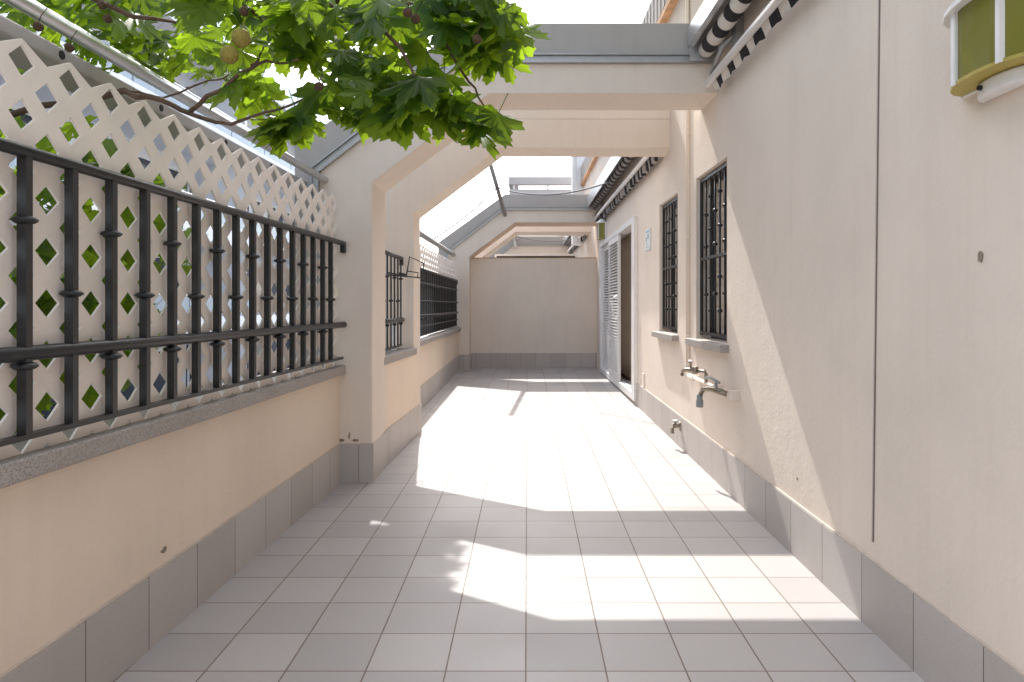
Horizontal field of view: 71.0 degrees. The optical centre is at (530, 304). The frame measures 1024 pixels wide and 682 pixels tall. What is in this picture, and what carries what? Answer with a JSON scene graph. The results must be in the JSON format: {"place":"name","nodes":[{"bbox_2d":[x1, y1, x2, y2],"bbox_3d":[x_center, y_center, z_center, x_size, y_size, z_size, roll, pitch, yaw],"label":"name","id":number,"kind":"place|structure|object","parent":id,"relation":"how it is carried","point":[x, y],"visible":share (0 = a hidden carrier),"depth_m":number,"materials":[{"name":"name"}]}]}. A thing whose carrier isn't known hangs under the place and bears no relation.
{"place":"outdoors","nodes":[
{"label":"outdoors","id":0,"kind":"place"},
{"bbox_2d":[0,4,330,418],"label":"apartment building","id":1,"kind":"structure","parent":0,"point":[182,82],"depth_m":24.72,"materials":[{"name":"paint"}]},
{"bbox_2d":[9,105,64,134],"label":"window","id":2,"kind":"structure","parent":1,"relation":"in","point":[27,118],"depth_m":16.97,"materials":[{"name":"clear glass"}]},
{"bbox_2d":[37,398,56,418],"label":"window","id":3,"kind":"structure","parent":1,"relation":"in","point":[46,413],"depth_m":17.78,"materials":[{"name":"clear glass"}]},
{"bbox_2d":[90,348,178,400],"bbox_3d":[-11.954,2.575,21.700,0.088,2.350,5.480,0,0,0],"label":"window","id":4,"kind":"structure","parent":1,"relation":"in","point":[159,382],"depth_m":22.91,"materials":[{"name":"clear glass"}]},
{"bbox_2d":[91,28,180,84],"bbox_3d":[-11.954,-6.425,21.700,0.088,2.350,5.480,0,0,0],"label":"window","id":5,"kind":"structure","parent":1,"relation":"in","point":[177,81],"depth_m":24.00,"materials":[{"name":"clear glass"}]},
{"bbox_2d":[104,147,178,177],"bbox_3d":[-11.954,-3.425,21.700,0.088,2.350,5.480,0,0,0],"label":"window","id":6,"kind":"structure","parent":1,"relation":"in","point":[141,157],"depth_m":22.37,"materials":[{"name":"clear glass"}]},
{"bbox_2d":[154,256,178,295],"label":"window","id":7,"kind":"structure","parent":1,"relation":"in","point":[157,259],"depth_m":23.16,"materials":[{"name":"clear glass"}]},
{"bbox_2d":[186,345,248,386],"bbox_3d":[-11.954,2.575,27.700,0.088,2.350,5.480,0,0,0],"label":"window","id":8,"kind":"structure","parent":1,"relation":"in","point":[188,376],"depth_m":25.00,"materials":[{"name":"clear glass"}]},
{"bbox_2d":[186,175,249,211],"bbox_3d":[-11.954,-3.425,27.700,0.088,2.350,5.480,0,0,0],"label":"window","id":9,"kind":"structure","parent":1,"relation":"in","point":[188,189],"depth_m":25.12,"materials":[{"name":"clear glass"}]},
{"bbox_2d":[186,87,249,128],"bbox_3d":[-11.954,-6.425,27.700,0.088,2.350,5.480,0,0,0],"label":"window","id":10,"kind":"structure","parent":1,"relation":"in","point":[191,90],"depth_m":25.35,"materials":[{"name":"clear glass"}]},
{"bbox_2d":[256,338,288,374],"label":"window","id":11,"kind":"structure","parent":1,"relation":"in","point":[258,348],"depth_m":33.33,"materials":[{"name":"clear glass"}]},
{"bbox_2d":[256,274,288,295],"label":"window","id":12,"kind":"structure","parent":1,"relation":"in","point":[258,288],"depth_m":33.33,"materials":[{"name":"glass"}]},
{"bbox_2d":[256,199,294,225],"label":"window","id":13,"kind":"structure","parent":1,"relation":"in","point":[266,215],"depth_m":33.35,"materials":[{"name":"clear glass"}]},
{"bbox_2d":[232,0,650,271],"label":"sky","id":14,"kind":"structure","parent":0,"point":[465,199],"materials":[{"name":"white"}]},
{"bbox_2d":[113,367,924,681],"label":"floor","id":15,"kind":"structure","parent":0,"point":[541,525],"depth_m":3.58,"materials":[{"name":"tile"}]},
{"bbox_2d":[0,365,344,681],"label":"parapet","id":16,"kind":"structure","parent":15,"relation":"on","point":[123,548],"depth_m":2.82,"materials":[{"name":"paint"}]},
{"bbox_2d":[0,38,337,459],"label":"lattice screen","id":17,"kind":"object","parent":16,"relation":"on","point":[16,86],"visible":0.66,"depth_m":2.72,"materials":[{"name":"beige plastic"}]},
{"bbox_2d":[0,137,346,446],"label":"railing","id":18,"kind":"object","parent":16,"relation":"on","point":[25,352],"visible":1,"depth_m":2.79,"materials":[{"name":"black metal"}]},
{"bbox_2d":[382,348,421,464],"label":"parapet","id":19,"kind":"structure","parent":15,"relation":"on","point":[403,417],"depth_m":6.58,"materials":[{"name":"paint"}]},
{"bbox_2d":[391,326,396,349],"bbox_3d":[-1.316,0.585,6.900,0.056,0.759,0.056,0,0,0],"label":"downpipe","id":20,"kind":"object","parent":19,"relation":"on","point":[393,337],"visible":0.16,"depth_m":6.88,"materials":[{"name":"grey metal"}]},
{"bbox_2d":[385,250,404,350],"bbox_3d":[-1.285,-0.038,6.580,0.046,0.888,1.220,0,0,0],"label":"railing","id":21,"kind":"object","parent":19,"relation":"on","point":[397,320],"visible":0.75,"depth_m":6.75,"materials":[{"name":"black metal"}]},
{"bbox_2d":[388,256,423,278],"bbox_3d":[-1.246,-0.364,6.847,0.179,0.220,0.493,0,0,34],"label":"wire holder","id":22,"kind":"object","parent":21,"relation":"attached to","point":[400,274],"visible":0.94,"depth_m":6.98,"materials":[{"name":"black metal"}]},
{"bbox_2d":[420,327,460,408],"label":"parapet","id":23,"kind":"structure","parent":15,"relation":"on","point":[439,360],"depth_m":10.49,"materials":[{"name":"paint"}]},
{"bbox_2d":[420,267,457,336],"bbox_3d":[-1.419,-0.038,10.675,0.073,0.888,6.350,0,0,0],"label":"railing","id":24,"kind":"object","parent":23,"relation":"on","point":[438,302],"visible":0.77,"depth_m":10.76,"materials":[{"name":"black metal"}]},
{"bbox_2d":[420,243,454,278],"bbox_3d":[-1.455,-0.500,10.720,0.009,0.630,6.160,0,0,0],"label":"lattice screen","id":25,"kind":"object","parent":24,"relation":"attached to","point":[429,262],"visible":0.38,"depth_m":11.05,"materials":[{"name":"beige plastic"}]},
{"bbox_2d":[295,23,717,482],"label":"arch","id":26,"kind":"structure","parent":15,"relation":"on","point":[612,66],"depth_m":5.43,"materials":[{"name":"paint"}]},
{"bbox_2d":[0,14,305,188],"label":"eaves beam","id":27,"kind":"structure","parent":26,"relation":"attached to","point":[48,53],"depth_m":2.85,"materials":[{"name":"grey paint"}]},
{"bbox_2d":[1,0,328,182],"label":"awning bar","id":28,"kind":"object","parent":26,"relation":"attached to","point":[51,19],"visible":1,"depth_m":2.80,"materials":[{"name":"metal"}]},
{"bbox_2d":[438,194,599,369],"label":"arch","id":29,"kind":"structure","parent":15,"relation":"on","point":[478,233],"depth_m":13.85,"materials":[{"name":"paint"}]},
{"bbox_2d":[420,231,454,256],"bbox_3d":[-1.507,-0.969,10.680,0.080,0.081,6.360,0,0,0],"label":"awning bar","id":30,"kind":"object","parent":29,"relation":"attached to","point":[427,238],"visible":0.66,"depth_m":11.17,"materials":[{"name":"metal"}]},
{"bbox_2d":[489,164,506,216],"bbox_3d":[-0.635,-2.222,13.065,0.076,1.053,1.597,0,0,11],"label":"awning bar","id":31,"kind":"object","parent":29,"relation":"attached to","point":[495,181],"visible":0.66,"depth_m":13.21,"materials":[{"name":"metal"}]},
{"bbox_2d":[433,181,609,238],"bbox_3d":[-0.024,-1.621,11.537,3.014,1.064,1.516,0,0,43],"label":"cable","id":32,"kind":"object","parent":31,"relation":"hanging from","point":[519,193],"visible":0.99,"depth_m":12.22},
{"bbox_2d":[385,110,669,353],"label":"arch","id":33,"kind":"structure","parent":15,"relation":"on","point":[429,185],"depth_m":7.20,"materials":[{"name":"paint"}]},
{"bbox_2d":[488,236,569,257],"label":"arch","id":34,"kind":"structure","parent":15,"relation":"on","point":[526,246],"depth_m":22.30,"materials":[{"name":"paint"}]},
{"bbox_2d":[513,237,516,247],"bbox_3d":[-0.445,-1.760,19.575,0.090,0.143,5.351,0,0,0],"label":"awning bar","id":35,"kind":"object","parent":34,"relation":"attached to","point":[514,242],"visible":0.65,"depth_m":19.96,"materials":[{"name":"metal"}]},
{"bbox_2d":[474,227,590,257],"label":"arch","id":36,"kind":"structure","parent":15,"relation":"on","point":[493,248],"depth_m":15.65,"materials":[{"name":"paint"}]},
{"bbox_2d":[471,258,596,366],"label":"end wall","id":37,"kind":"structure","parent":15,"relation":"on","point":[533,312],"depth_m":14.37,"materials":[{"name":"beige paint"}]},
{"bbox_2d":[495,254,576,257],"bbox_3d":[0.110,0.015,15.200,1.740,2.170,0.100,0,0,0],"label":"glazed screen","id":38,"kind":"object","parent":15,"relation":"on","point":[535,256],"visible":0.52,"depth_m":15.15,"materials":[{"name":"white paint"}]},
{"bbox_2d":[571,0,1023,681],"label":"house","id":39,"kind":"structure","parent":15,"relation":"on","point":[823,200],"depth_m":3.20,"materials":[{"name":"beige paint"}]},
{"bbox_2d":[508,177,570,239],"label":"roof terrace parapet","id":40,"kind":"structure","parent":39,"relation":"attached to","point":[514,183],"depth_m":19.96,"materials":[{"name":"paint"}]},
{"bbox_2d":[517,236,571,241],"bbox_3d":[0.368,-1.650,18.000,1.436,0.143,0.020,0,0,0],"label":"cable","id":41,"kind":"object","parent":39,"relation":"attached to","point":[544,241],"visible":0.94,"depth_m":17.99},
{"bbox_2d":[563,235,585,253],"bbox_3d":[1.151,-1.793,19.250,0.248,0.545,5.904,0,0,-1],"label":"awning","id":42,"kind":"object","parent":39,"relation":"attached to","point":[571,249],"visible":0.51,"depth_m":20.69,"materials":[{"name":"metal"}]},
{"bbox_2d":[596,218,605,241],"bbox_3d":[1.256,-1.343,12.900,0.179,0.435,0.350,0,0,0],"label":"wall lamp","id":43,"kind":"object","parent":39,"relation":"attached to","point":[601,230],"visible":0.8,"depth_m":12.77,"materials":[{"name":"green glass"}]},
{"bbox_2d":[599,216,636,400],"bbox_3d":[1.381,0.050,11.385,0.314,2.400,4.230,0,0,0],"label":"door","id":44,"kind":"structure","parent":39,"relation":"in","point":[609,343],"depth_m":11.26,"materials":[{"name":"white paint"}]},
{"bbox_2d":[587,157,657,224],"bbox_3d":[1.241,-1.793,10.665,0.248,0.545,6.234,0,0,-1],"label":"awning","id":45,"kind":"object","parent":39,"relation":"attached to","point":[614,170],"visible":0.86,"depth_m":10.39,"materials":[{"name":"metal"}]},
{"bbox_2d":[614,235,630,378],"bbox_3d":[1.528,0.035,11.410,0.040,2.210,3.780,0,0,-1],"label":"inner door","id":46,"kind":"structure","parent":39,"relation":"in","point":[625,243],"depth_m":11.51,"materials":[{"name":"brown wood"}]},
{"bbox_2d":[645,228,650,250],"bbox_3d":[1.381,-0.765,8.450,0.014,0.250,0.340,0,0,-1],"label":"plaque","id":47,"kind":"object","parent":39,"relation":"attached to","point":[647,239],"visible":1,"depth_m":8.38,"materials":[{"name":"ceramic"}]},
{"bbox_2d":[651,189,678,340],"bbox_3d":[1.468,-0.377,7.355,0.276,1.447,1.090,0,0,0],"label":"window","id":48,"kind":"structure","parent":39,"relation":"in","point":[674,206],"depth_m":7.43,"materials":[{"name":"metal"}]},
{"bbox_2d":[670,420,680,433],"bbox_3d":[1.349,1.137,6.680,0.091,0.126,0.090,0,0,0],"label":"outlet tap","id":49,"kind":"object","parent":39,"relation":"attached to","point":[676,425],"visible":1,"depth_m":6.66,"materials":[{"name":"metal"}]},
{"bbox_2d":[685,152,728,352],"bbox_3d":[1.485,-0.377,5.705,0.277,1.447,1.110,0,0,0],"label":"window","id":50,"kind":"structure","parent":39,"relation":"in","point":[717,196],"depth_m":5.80,"materials":[{"name":"metal"}]},
{"bbox_2d":[687,373,738,400],"bbox_3d":[1.390,0.625,5.560,0.062,0.070,1.321,0,0,-1],"label":"water pipe","id":51,"kind":"object","parent":39,"relation":"attached to","point":[733,395],"visible":0.86,"depth_m":5.30,"materials":[{"name":"beige paint"}]},
{"bbox_2d":[680,360,707,382],"bbox_3d":[1.304,0.531,5.764,0.055,0.167,0.346,0,0,-24],"label":"tap","id":52,"kind":"object","parent":51,"relation":"attached to","point":[695,370],"visible":0.95,"depth_m":5.72,"materials":[{"name":"metal"}]},
{"bbox_2d":[696,376,727,407],"bbox_3d":[1.298,0.632,5.144,0.103,0.235,0.306,0,0,-18],"label":"tap","id":53,"kind":"object","parent":51,"relation":"attached to","point":[715,390],"visible":0.99,"depth_m":5.13,"materials":[{"name":"metal"}]},
{"bbox_2d":[688,0,798,89],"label":"awning","id":54,"kind":"object","parent":39,"relation":"attached to","point":[713,23],"visible":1,"depth_m":4.80,"materials":[{"name":"metal"}]},
{"bbox_2d":[943,0,1023,102],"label":"wall lamp","id":55,"kind":"object","parent":39,"relation":"attached to","point":[987,50],"visible":1,"depth_m":2.14,"materials":[{"name":"glass"}]},
{"bbox_3d":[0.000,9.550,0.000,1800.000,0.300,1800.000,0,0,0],"label":"ground","id":56,"kind":"structure","parent":0,"visible":0},
{"bbox_2d":[0,0,551,432],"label":"plane tree","id":57,"kind":"object","parent":56,"relation":"on","point":[375,93],"visible":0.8,"depth_m":2.50,"materials":[{"name":"green plant"}]}
]}

